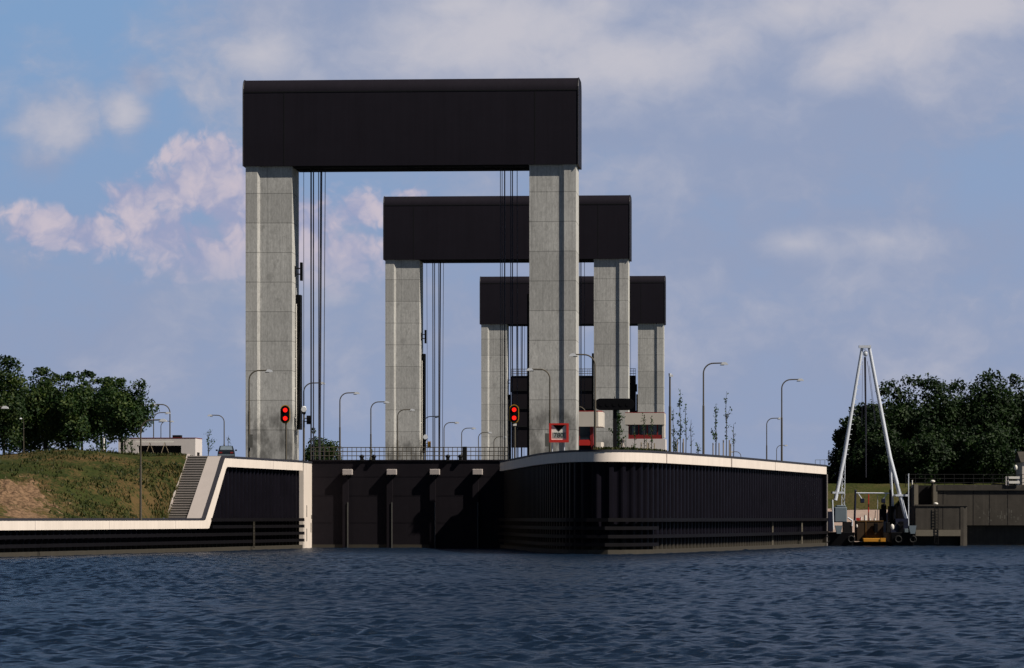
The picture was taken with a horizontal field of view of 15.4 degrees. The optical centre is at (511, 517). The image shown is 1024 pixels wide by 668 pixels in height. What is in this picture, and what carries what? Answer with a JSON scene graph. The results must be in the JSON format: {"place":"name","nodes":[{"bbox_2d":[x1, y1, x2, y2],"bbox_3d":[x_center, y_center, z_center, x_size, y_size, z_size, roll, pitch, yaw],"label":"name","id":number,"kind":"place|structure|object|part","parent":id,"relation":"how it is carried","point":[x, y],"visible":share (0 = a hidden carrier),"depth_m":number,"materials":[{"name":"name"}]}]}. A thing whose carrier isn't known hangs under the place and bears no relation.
{"place":"outdoors","nodes":[
{"label":"outdoors","id":0,"kind":"place"},
{"bbox_2d":[0,447,192,517],"bbox_3d":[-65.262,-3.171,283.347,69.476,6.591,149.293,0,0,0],"label":"grassy slope","id":1,"kind":"structure","parent":0,"point":[24,498],"depth_m":343.58,"materials":[{"name":"green plant"}]},
{"bbox_2d":[168,454,220,517],"bbox_3d":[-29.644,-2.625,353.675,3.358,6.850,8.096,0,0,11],"label":"concrete stairs","id":2,"kind":"structure","parent":1,"relation":"on","point":[191,494],"depth_m":353.40,"materials":[{"name":"grey concrete"}]},
{"bbox_2d":[0,545,1023,667],"bbox_3d":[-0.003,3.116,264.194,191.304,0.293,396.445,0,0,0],"label":"water","id":3,"kind":"structure","parent":0,"point":[927,606],"depth_m":129.00,"materials":[{"name":"blue liquid"}]},
{"bbox_2d":[0,456,311,556],"bbox_3d":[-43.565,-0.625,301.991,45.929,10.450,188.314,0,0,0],"label":"quay wall","id":4,"kind":"structure","parent":3,"relation":"in","point":[252,503],"depth_m":355.37,"materials":[{"name":"black concrete"}]},
{"bbox_2d":[498,450,827,553],"bbox_3d":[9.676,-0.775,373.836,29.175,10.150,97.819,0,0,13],"label":"quay wall","id":5,"kind":"structure","parent":3,"relation":"in","point":[606,502],"depth_m":344.01,"materials":[{"name":"black concrete"}]},
{"bbox_2d":[827,345,916,545],"bbox_3d":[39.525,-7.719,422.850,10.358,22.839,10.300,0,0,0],"label":"crane boat","id":6,"kind":"object","parent":3,"relation":"on","point":[869,532],"visible":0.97,"depth_m":419.77,"materials":[{"name":"white paint"}]},
{"bbox_2d":[0,0,1023,464],"label":"sky","id":7,"kind":"structure","parent":0,"point":[809,183],"materials":[{"name":"blue"}]},
{"bbox_2d":[593,446,669,451],"bbox_3d":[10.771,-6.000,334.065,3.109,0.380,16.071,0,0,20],"label":"grass","id":8,"kind":"structure","parent":0,"point":[615,448],"depth_m":328.61,"materials":[{"name":"green plant"}]},
{"bbox_2d":[828,483,1015,509],"bbox_3d":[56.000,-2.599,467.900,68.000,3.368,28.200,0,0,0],"label":"river bank","id":9,"kind":"structure","parent":0,"point":[850,488],"depth_m":457.97,"materials":[{"name":"green plant"}]},
{"bbox_2d":[836,445,855,483],"bbox_3d":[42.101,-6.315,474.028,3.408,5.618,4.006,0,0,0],"label":"tree","id":10,"kind":"object","parent":9,"relation":"on","point":[848,478],"visible":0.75,"depth_m":473.06,"materials":[{"name":"green plant"}]},
{"bbox_2d":[848,432,883,483],"bbox_3d":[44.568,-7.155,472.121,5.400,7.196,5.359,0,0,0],"label":"tree","id":11,"kind":"object","parent":9,"relation":"on","point":[859,472],"visible":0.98,"depth_m":471.21,"materials":[{"name":"green plant"}]},
{"bbox_2d":[828,509,908,541],"bbox_3d":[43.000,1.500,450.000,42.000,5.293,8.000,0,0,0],"label":"stone revetment","id":12,"kind":"object","parent":9,"relation":"on","point":[862,513],"visible":0.03,"depth_m":452.62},
{"bbox_2d":[869,429,914,483],"bbox_3d":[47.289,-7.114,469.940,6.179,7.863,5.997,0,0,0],"label":"bush","id":13,"kind":"object","parent":9,"relation":"on","point":[880,460],"visible":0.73,"depth_m":468.91,"materials":[{"name":"green plant"}]},
{"bbox_2d":[896,421,958,483],"bbox_3d":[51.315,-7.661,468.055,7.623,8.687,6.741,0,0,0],"label":"bush","id":14,"kind":"object","parent":9,"relation":"on","point":[929,456],"visible":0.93,"depth_m":466.43,"materials":[{"name":"green plant"}]},
{"bbox_2d":[937,425,977,483],"bbox_3d":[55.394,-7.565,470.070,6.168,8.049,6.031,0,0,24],"label":"bush","id":15,"kind":"object","parent":9,"relation":"on","point":[956,443],"visible":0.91,"depth_m":468.72,"materials":[{"name":"green plant"}]},
{"bbox_2d":[958,423,1016,483],"bbox_3d":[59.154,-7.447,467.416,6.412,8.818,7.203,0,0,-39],"label":"bush","id":16,"kind":"object","parent":9,"relation":"on","point":[984,449],"visible":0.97,"depth_m":466.57,"materials":[{"name":"green plant"}]},
{"label":"lock platform ground","id":17,"kind":"structure","parent":0,"visible":0},
{"bbox_2d":[0,354,28,454],"bbox_3d":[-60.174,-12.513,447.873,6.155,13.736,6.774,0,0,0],"label":"tree","id":18,"kind":"object","parent":17,"relation":"on","point":[11,396],"visible":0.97,"depth_m":447.24,"materials":[{"name":"green plant"}]},
{"bbox_2d":[20,418,23,452],"bbox_3d":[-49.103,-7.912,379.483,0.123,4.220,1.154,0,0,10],"label":"street lamp","id":19,"kind":"object","parent":17,"relation":"on","point":[23,434],"visible":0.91,"depth_m":379.95,"materials":[{"name":"grey metal"}]},
{"bbox_2d":[2,375,53,452],"bbox_3d":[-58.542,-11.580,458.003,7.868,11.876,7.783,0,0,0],"label":"tree","id":20,"kind":"object","parent":17,"relation":"on","point":[34,435],"visible":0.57,"depth_m":456.17,"materials":[{"name":"green plant"}]},
{"bbox_2d":[28,367,64,449],"bbox_3d":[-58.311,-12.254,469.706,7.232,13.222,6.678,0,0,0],"label":"tree","id":21,"kind":"object","parent":17,"relation":"on","point":[42,372],"visible":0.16,"depth_m":469.61,"materials":[{"name":"green plant"}]},
{"bbox_2d":[36,371,92,449],"bbox_3d":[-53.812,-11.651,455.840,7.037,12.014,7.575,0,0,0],"label":"tree","id":22,"kind":"object","parent":17,"relation":"on","point":[65,422],"visible":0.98,"depth_m":455.07,"materials":[{"name":"green plant"}]},
{"bbox_2d":[73,440,82,449],"bbox_3d":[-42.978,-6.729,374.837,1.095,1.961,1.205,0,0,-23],"label":"bush","id":23,"kind":"object","parent":17,"relation":"on","point":[79,445],"visible":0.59,"depth_m":374.93,"materials":[{"name":"green plant"}]},
{"bbox_2d":[73,369,95,449],"bbox_3d":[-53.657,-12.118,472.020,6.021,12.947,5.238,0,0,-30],"label":"tree","id":24,"kind":"object","parent":17,"relation":"on","point":[89,373],"visible":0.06,"depth_m":471.76,"materials":[{"name":"green plant"}]},
{"bbox_2d":[89,444,103,450],"bbox_3d":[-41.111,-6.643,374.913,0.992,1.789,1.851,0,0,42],"label":"bush","id":25,"kind":"object","parent":17,"relation":"on","point":[96,447],"visible":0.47,"depth_m":374.93,"materials":[{"name":"green plant"}]},
{"bbox_2d":[82,376,125,450],"bbox_3d":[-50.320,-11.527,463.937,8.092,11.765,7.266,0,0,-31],"label":"tree","id":26,"kind":"object","parent":17,"relation":"on","point":[95,418],"visible":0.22,"depth_m":462.23,"materials":[{"name":"green plant"}]},
{"bbox_2d":[100,441,114,451],"bbox_3d":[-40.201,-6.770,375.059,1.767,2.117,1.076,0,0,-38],"label":"bush","id":27,"kind":"object","parent":17,"relation":"on","point":[105,446],"visible":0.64,"depth_m":374.99,"materials":[{"name":"green plant"}]},
{"bbox_2d":[89,376,159,450],"bbox_3d":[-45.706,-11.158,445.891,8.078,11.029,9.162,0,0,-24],"label":"tree","id":28,"kind":"object","parent":17,"relation":"on","point":[127,410],"visible":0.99,"depth_m":444.08,"materials":[{"name":"green plant"}]},
{"bbox_2d":[120,435,128,451],"bbox_3d":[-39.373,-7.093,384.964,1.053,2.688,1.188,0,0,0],"label":"sapling","id":29,"kind":"object","parent":17,"relation":"on","point":[124,441],"visible":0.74,"depth_m":384.98,"materials":[{"name":"green plant"}]},
{"bbox_2d":[125,441,137,453],"bbox_3d":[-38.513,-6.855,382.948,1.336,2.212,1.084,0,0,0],"label":"sapling","id":30,"kind":"object","parent":17,"relation":"on","point":[131,448],"visible":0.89,"depth_m":382.84,"materials":[{"name":"green plant"}]},
{"bbox_2d":[136,441,172,452],"bbox_3d":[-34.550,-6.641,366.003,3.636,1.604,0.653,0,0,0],"label":"trestle barrier","id":31,"kind":"object","parent":17,"relation":"on","point":[156,441],"visible":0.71,"depth_m":365.94,"materials":[{"name":"white metal"}]},
{"bbox_2d":[118,435,201,455],"bbox_3d":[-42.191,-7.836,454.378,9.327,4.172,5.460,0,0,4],"label":"pump building","id":32,"kind":"structure","parent":17,"relation":"on","point":[190,446],"depth_m":451.84,"materials":[{"name":"concrete"}]},
{"bbox_2d":[153,412,169,437],"bbox_3d":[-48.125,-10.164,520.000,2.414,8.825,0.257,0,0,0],"label":"street lamp","id":33,"kind":"object","parent":17,"relation":"on","point":[155,415],"visible":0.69,"depth_m":519.93,"materials":[{"name":"grey metal"}]},
{"bbox_2d":[154,404,170,437],"bbox_3d":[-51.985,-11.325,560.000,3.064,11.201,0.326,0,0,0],"label":"street lamp","id":34,"kind":"object","parent":17,"relation":"on","point":[169,419],"visible":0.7,"depth_m":559.94,"materials":[{"name":"grey metal"}]},
{"bbox_2d":[206,430,214,455],"bbox_3d":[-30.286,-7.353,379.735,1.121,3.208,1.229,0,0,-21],"label":"sapling","id":35,"kind":"object","parent":17,"relation":"on","point":[208,444],"visible":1,"depth_m":379.96,"materials":[{"name":"green plant"}]},
{"bbox_2d":[208,414,224,445],"bbox_3d":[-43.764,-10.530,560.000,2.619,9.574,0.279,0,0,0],"label":"street lamp","id":36,"kind":"object","parent":17,"relation":"on","point":[210,415],"visible":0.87,"depth_m":559.94,"materials":[{"name":"grey metal"}]},
{"bbox_2d":[216,446,236,455],"bbox_3d":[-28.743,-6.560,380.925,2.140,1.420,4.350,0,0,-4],"label":"parked car","id":37,"kind":"object","parent":17,"relation":"on","point":[226,451],"visible":0.55,"depth_m":378.99,"materials":[{"name":"grey paint"}]},
{"bbox_3d":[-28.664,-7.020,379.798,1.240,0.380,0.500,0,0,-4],"label":"rear window","id":38,"kind":"part","parent":37,"relation":"part of","materials":[{"name":"grey glass"}]},
{"bbox_2d":[248,369,272,456],"bbox_3d":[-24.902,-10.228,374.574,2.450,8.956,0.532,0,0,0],"label":"street lamp","id":39,"kind":"object","parent":17,"relation":"on","point":[250,440],"visible":0.97,"depth_m":374.63,"materials":[{"name":"grey metal"}]},
{"bbox_2d":[280,405,289,459],"bbox_3d":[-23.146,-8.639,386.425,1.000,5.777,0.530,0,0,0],"label":"traffic signal","id":40,"kind":"object","parent":17,"relation":"on","point":[285,414],"visible":0.98,"depth_m":386.39,"materials":[{"name":"red"}]},
{"bbox_2d":[301,406,310,460],"bbox_3d":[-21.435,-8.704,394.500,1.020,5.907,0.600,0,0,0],"label":"signal mast","id":41,"kind":"object","parent":17,"relation":"on","point":[304,409],"visible":0.98,"depth_m":394.43,"materials":[{"name":"grey metal"}]},
{"bbox_2d":[302,428,341,460],"bbox_3d":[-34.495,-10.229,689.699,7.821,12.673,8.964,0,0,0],"label":"tree","id":42,"kind":"object","parent":17,"relation":"on","point":[327,444],"visible":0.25,"depth_m":688.27,"materials":[{"name":"green plant"}]},
{"bbox_2d":[339,392,359,459],"bbox_3d":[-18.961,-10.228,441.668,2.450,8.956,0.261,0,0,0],"label":"street lamp","id":43,"kind":"object","parent":17,"relation":"on","point":[355,393],"visible":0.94,"depth_m":441.61,"materials":[{"name":"grey metal"}]},
{"bbox_2d":[370,401,388,459],"bbox_3d":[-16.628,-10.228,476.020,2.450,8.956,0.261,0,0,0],"label":"street lamp","id":44,"kind":"object","parent":17,"relation":"on","point":[385,402],"visible":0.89,"depth_m":475.97,"materials":[{"name":"grey metal"}]},
{"bbox_2d":[397,409,414,446],"bbox_3d":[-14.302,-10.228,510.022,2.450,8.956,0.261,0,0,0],"label":"street lamp","id":45,"kind":"object","parent":17,"relation":"on","point":[397,422],"visible":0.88,"depth_m":509.95,"materials":[{"name":"grey metal"}]},
{"bbox_2d":[242,77,581,459],"bbox_3d":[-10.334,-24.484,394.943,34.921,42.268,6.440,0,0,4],"label":"lift gate tower","id":46,"kind":"structure","parent":17,"relation":"on","point":[291,129],"depth_m":392.17,"materials":[{"name":"concrete"}]},
{"bbox_2d":[311,447,507,547],"bbox_3d":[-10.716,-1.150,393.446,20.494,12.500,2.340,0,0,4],"label":"lock gate","id":47,"kind":"structure","parent":46,"relation":"attached to","point":[402,503],"depth_m":392.99,"materials":[{"name":"metal"}]},
{"bbox_2d":[423,435,430,459],"bbox_3d":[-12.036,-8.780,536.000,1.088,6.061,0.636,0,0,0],"label":"signal mast","id":48,"kind":"object","parent":17,"relation":"on","point":[425,437],"visible":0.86,"depth_m":535.72,"materials":[{"name":"white metal"}]},
{"bbox_2d":[444,422,458,459],"bbox_3d":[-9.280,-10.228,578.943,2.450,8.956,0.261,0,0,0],"label":"street lamp","id":49,"kind":"object","parent":17,"relation":"on","point":[444,428],"visible":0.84,"depth_m":578.88,"materials":[{"name":"grey metal"}]},
{"bbox_2d":[478,432,491,459],"bbox_3d":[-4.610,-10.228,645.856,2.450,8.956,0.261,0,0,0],"label":"street lamp","id":50,"kind":"object","parent":17,"relation":"on","point":[478,441],"visible":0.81,"depth_m":645.79,"materials":[{"name":"grey metal"}]},
{"bbox_2d":[383,195,631,459],"bbox_3d":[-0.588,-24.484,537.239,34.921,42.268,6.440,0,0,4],"label":"lift gate tower","id":51,"kind":"structure","parent":17,"relation":"on","point":[418,231],"depth_m":534.74,"materials":[{"name":"concrete"}]},
{"bbox_2d":[480,276,665,459],"bbox_3d":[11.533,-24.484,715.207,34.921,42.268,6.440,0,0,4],"label":"lift gate tower","id":52,"kind":"structure","parent":17,"relation":"on","point":[648,306],"depth_m":712.82,"materials":[{"name":"concrete"}]},
{"bbox_2d":[511,368,636,447],"bbox_3d":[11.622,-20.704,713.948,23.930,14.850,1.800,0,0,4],"label":"lock gate","id":53,"kind":"structure","parent":52,"relation":"hanging from","point":[522,406],"depth_m":713.87,"materials":[{"name":"metal"}]},
{"label":"ground","id":54,"kind":"structure","parent":0,"visible":0},
{"bbox_2d":[827,465,838,483],"bbox_3d":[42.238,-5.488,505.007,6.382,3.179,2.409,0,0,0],"label":"hedge","id":55,"kind":"object","parent":54,"relation":"on","point":[833,477],"visible":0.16,"depth_m":504.22,"materials":[{"name":"green plant"}]},
{"bbox_2d":[826,415,864,482],"bbox_3d":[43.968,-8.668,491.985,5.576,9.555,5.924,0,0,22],"label":"tree","id":56,"kind":"object","parent":54,"relation":"on","point":[838,437],"visible":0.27,"depth_m":490.91,"materials":[{"name":"green plant"}]},
{"bbox_2d":[842,402,884,427],"bbox_3d":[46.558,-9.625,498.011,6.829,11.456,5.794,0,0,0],"label":"tree","id":57,"kind":"object","parent":54,"relation":"on","point":[859,411],"visible":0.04,"depth_m":496.64,"materials":[{"name":"green plant"}]},
{"bbox_2d":[856,387,914,482],"bbox_3d":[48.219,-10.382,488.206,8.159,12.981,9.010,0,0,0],"label":"tree","id":58,"kind":"object","parent":54,"relation":"on","point":[893,417],"visible":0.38,"depth_m":485.88,"materials":[{"name":"green plant"}]},
{"bbox_2d":[876,374,939,482],"bbox_3d":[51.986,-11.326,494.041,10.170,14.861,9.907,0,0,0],"label":"tree","id":59,"kind":"object","parent":54,"relation":"on","point":[912,405],"visible":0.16,"depth_m":493.44,"materials":[{"name":"green plant"}]},
{"bbox_2d":[900,372,964,483],"bbox_3d":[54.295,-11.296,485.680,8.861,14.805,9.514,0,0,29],"label":"tree","id":60,"kind":"object","parent":54,"relation":"on","point":[941,412],"visible":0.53,"depth_m":484.19,"materials":[{"name":"green plant"}]},
{"bbox_2d":[855,458,1014,483],"bbox_3d":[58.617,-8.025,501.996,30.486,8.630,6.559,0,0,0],"label":"undergrowth","id":61,"kind":"object","parent":54,"relation":"on","point":[937,480],"visible":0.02,"depth_m":499.30,"materials":[{"name":"green plant"}]},
{"bbox_2d":[937,379,990,476],"bbox_3d":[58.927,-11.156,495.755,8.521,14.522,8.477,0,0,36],"label":"tree","id":62,"kind":"object","parent":54,"relation":"on","point":[954,385],"visible":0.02,"depth_m":495.11,"materials":[{"name":"green plant"}]},
{"bbox_2d":[951,367,1023,475],"bbox_3d":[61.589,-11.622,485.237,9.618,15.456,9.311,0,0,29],"label":"tree","id":63,"kind":"object","parent":54,"relation":"on","point":[1002,413],"visible":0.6,"depth_m":484.08,"materials":[{"name":"green plant"}]},
{"bbox_2d":[981,373,1023,483],"bbox_3d":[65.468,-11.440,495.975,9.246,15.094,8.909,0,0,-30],"label":"tree","id":64,"kind":"object","parent":54,"relation":"on","point":[1013,380],"visible":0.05,"depth_m":494.93,"materials":[{"name":"green plant"}]},
{"bbox_2d":[1013,384,1023,453],"bbox_3d":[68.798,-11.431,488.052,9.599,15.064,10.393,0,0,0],"label":"tree","id":65,"kind":"object","parent":54,"relation":"on","point":[1021,422],"visible":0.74,"depth_m":487.53,"materials":[{"name":"green plant"}]},
{"bbox_2d":[1014,452,1023,484],"bbox_3d":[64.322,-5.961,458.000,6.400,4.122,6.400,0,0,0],"label":"pale house","id":66,"kind":"structure","parent":54,"relation":"on","point":[1019,460],"depth_m":456.80,"materials":[{"name":"concrete"}]},
{"label":"pier ground","id":67,"kind":"structure","parent":0,"visible":0},
{"bbox_2d":[509,405,518,457],"bbox_3d":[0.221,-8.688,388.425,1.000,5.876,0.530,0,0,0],"label":"traffic signal","id":68,"kind":"object","parent":67,"relation":"on","point":[514,414],"visible":0.98,"depth_m":388.39,"materials":[{"name":"red"}]},
{"bbox_2d":[526,368,550,451],"bbox_3d":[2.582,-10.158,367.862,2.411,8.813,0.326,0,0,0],"label":"street lamp","id":69,"kind":"object","parent":67,"relation":"on","point":[547,443],"visible":0.91,"depth_m":367.82,"materials":[{"name":"grey metal"}]},
{"bbox_2d":[549,423,568,451],"bbox_3d":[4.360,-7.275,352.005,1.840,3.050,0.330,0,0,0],"label":"clearance sign","id":70,"kind":"object","parent":67,"relation":"on","point":[558,432],"visible":0.99,"depth_m":351.98,"materials":[{"name":"metal"}]},
{"bbox_2d":[569,353,595,446],"bbox_3d":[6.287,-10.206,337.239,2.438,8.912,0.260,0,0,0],"label":"street lamp","id":71,"kind":"object","parent":67,"relation":"on","point":[573,354],"visible":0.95,"depth_m":337.16,"materials":[{"name":"grey metal"}]},
{"bbox_2d":[579,411,604,449],"bbox_3d":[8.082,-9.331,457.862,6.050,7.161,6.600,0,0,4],"label":"control cabin","id":72,"kind":"object","parent":67,"relation":"on","point":[586,430],"visible":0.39,"depth_m":455.45,"materials":[{"name":"concrete"}]},
{"bbox_2d":[579,427,593,449],"bbox_3d":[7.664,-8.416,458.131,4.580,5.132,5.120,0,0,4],"label":"window frame","id":73,"kind":"structure","parent":72,"relation":"in","point":[591,428],"depth_m":455.46,"materials":[{"name":"red metal"}]},
{"bbox_2d":[596,396,633,446],"bbox_3d":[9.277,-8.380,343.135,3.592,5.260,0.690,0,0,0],"label":"display board","id":74,"kind":"object","parent":67,"relation":"on","point":[614,404],"visible":0.9,"depth_m":342.82,"materials":[{"name":"black paint"}]},
{"bbox_2d":[608,410,625,446],"bbox_3d":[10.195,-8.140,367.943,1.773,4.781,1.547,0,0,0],"label":"sapling","id":75,"kind":"object","parent":67,"relation":"on","point":[619,431],"visible":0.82,"depth_m":367.90,"materials":[{"name":"green plant"}]},
{"bbox_2d":[631,426,635,447],"bbox_3d":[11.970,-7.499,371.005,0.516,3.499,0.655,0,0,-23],"label":"sapling","id":76,"kind":"object","parent":67,"relation":"on","point":[634,432],"visible":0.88,"depth_m":370.98,"materials":[{"name":"green plant"}]},
{"bbox_2d":[641,413,647,448],"bbox_3d":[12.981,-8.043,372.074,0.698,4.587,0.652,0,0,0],"label":"sapling","id":77,"kind":"object","parent":67,"relation":"on","point":[644,435],"visible":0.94,"depth_m":371.99,"materials":[{"name":"green plant"}]},
{"bbox_2d":[625,412,666,449],"bbox_3d":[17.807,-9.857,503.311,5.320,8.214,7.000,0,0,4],"label":"control house","id":78,"kind":"structure","parent":67,"relation":"on","point":[633,419],"depth_m":500.08,"materials":[{"name":"concrete"}]},
{"bbox_2d":[628,425,661,438],"bbox_3d":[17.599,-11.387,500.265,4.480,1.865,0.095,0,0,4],"label":"window frame","id":79,"kind":"structure","parent":78,"relation":"in","point":[638,436],"depth_m":500.22,"materials":[{"name":"red metal"}]},
{"bbox_2d":[646,416,654,448],"bbox_3d":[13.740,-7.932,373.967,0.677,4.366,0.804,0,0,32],"label":"sapling","id":80,"kind":"object","parent":67,"relation":"on","point":[651,440],"visible":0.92,"depth_m":373.97,"materials":[{"name":"green plant"}]},
{"bbox_2d":[668,373,672,451],"bbox_3d":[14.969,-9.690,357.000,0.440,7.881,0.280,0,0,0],"label":"light mast","id":81,"kind":"object","parent":67,"relation":"on","point":[670,375],"visible":0.91,"depth_m":356.90,"materials":[{"name":"grey metal"}]},
{"bbox_2d":[671,409,679,451],"bbox_3d":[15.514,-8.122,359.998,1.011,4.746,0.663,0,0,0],"label":"sapling","id":82,"kind":"object","parent":67,"relation":"on","point":[673,429],"visible":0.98,"depth_m":359.97,"materials":[{"name":"green plant"}]},
{"bbox_2d":[672,438,678,451],"bbox_3d":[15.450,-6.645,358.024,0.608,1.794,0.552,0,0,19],"label":"sapling","id":83,"kind":"object","parent":67,"relation":"on","point":[675,447],"visible":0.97,"depth_m":357.98,"materials":[{"name":"green plant"}]},
{"bbox_2d":[674,389,684,452],"bbox_3d":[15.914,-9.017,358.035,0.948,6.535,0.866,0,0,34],"label":"sapling","id":84,"kind":"object","parent":67,"relation":"on","point":[678,421],"visible":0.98,"depth_m":357.99,"materials":[{"name":"green plant"}]},
{"bbox_2d":[681,404,687,452],"bbox_3d":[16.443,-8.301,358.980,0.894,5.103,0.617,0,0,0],"label":"sapling","id":85,"kind":"object","parent":67,"relation":"on","point":[685,422],"visible":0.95,"depth_m":358.98,"materials":[{"name":"green plant"}]},
{"bbox_2d":[702,362,727,453],"bbox_3d":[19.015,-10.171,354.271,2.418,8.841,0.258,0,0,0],"label":"street lamp","id":86,"kind":"object","parent":67,"relation":"on","point":[703,422],"visible":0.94,"depth_m":354.22,"materials":[{"name":"grey metal"}]},
{"bbox_2d":[711,404,719,454],"bbox_3d":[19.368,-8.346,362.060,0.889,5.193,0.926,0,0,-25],"label":"sapling","id":87,"kind":"object","parent":67,"relation":"on","point":[715,434],"visible":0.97,"depth_m":362.01,"materials":[{"name":"green plant"}]},
{"bbox_2d":[723,391,731,455],"bbox_3d":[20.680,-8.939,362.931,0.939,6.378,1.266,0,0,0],"label":"sapling","id":88,"kind":"object","parent":67,"relation":"on","point":[726,418],"visible":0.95,"depth_m":362.99,"materials":[{"name":"green plant"}]},
{"bbox_2d":[730,422,735,455],"bbox_3d":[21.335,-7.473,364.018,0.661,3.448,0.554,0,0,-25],"label":"sapling","id":89,"kind":"object","parent":67,"relation":"on","point":[733,439],"visible":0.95,"depth_m":363.98,"materials":[{"name":"green plant"}]},
{"bbox_2d":[766,417,780,458],"bbox_3d":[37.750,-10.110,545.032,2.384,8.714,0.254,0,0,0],"label":"street lamp","id":90,"kind":"object","parent":67,"relation":"on","point":[766,433],"visible":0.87,"depth_m":544.97,"materials":[{"name":"grey metal"}]},
{"bbox_2d":[781,378,803,460],"bbox_3d":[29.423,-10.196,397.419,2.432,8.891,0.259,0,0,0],"label":"street lamp","id":91,"kind":"object","parent":67,"relation":"on","point":[800,379],"visible":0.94,"depth_m":397.35,"materials":[{"name":"grey metal"}]},
{"label":"river water","id":92,"kind":"structure","parent":0,"visible":0},
{"bbox_2d":[907,484,1023,545],"bbox_3d":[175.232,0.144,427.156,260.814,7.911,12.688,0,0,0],"label":"concrete quay","id":93,"kind":"structure","parent":92,"relation":"in","point":[962,515],"depth_m":430.00,"materials":[{"name":"grey concrete"}]},
{"bbox_2d":[905,474,1023,486],"bbox_3d":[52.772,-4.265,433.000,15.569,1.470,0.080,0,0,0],"label":"railing","id":94,"kind":"object","parent":93,"relation":"on","point":[963,478],"visible":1,"depth_m":432.97,"materials":[{"name":"metal"}]},
{"bbox_2d":[1006,476,1019,484],"bbox_3d":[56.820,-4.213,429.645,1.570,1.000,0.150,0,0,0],"label":"board barrier","id":95,"kind":"object","parent":93,"relation":"on","point":[1014,482],"visible":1,"depth_m":429.57,"materials":[{"name":"white wood"}]},
{"label":"quay path","id":96,"kind":"structure","parent":0,"visible":0},
{"bbox_2d":[139,419,166,519],"bbox_3d":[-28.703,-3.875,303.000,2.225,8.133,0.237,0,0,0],"label":"street lamp","id":97,"kind":"object","parent":96,"relation":"on","point":[140,502],"visible":1,"depth_m":302.94,"materials":[{"name":"grey metal"}]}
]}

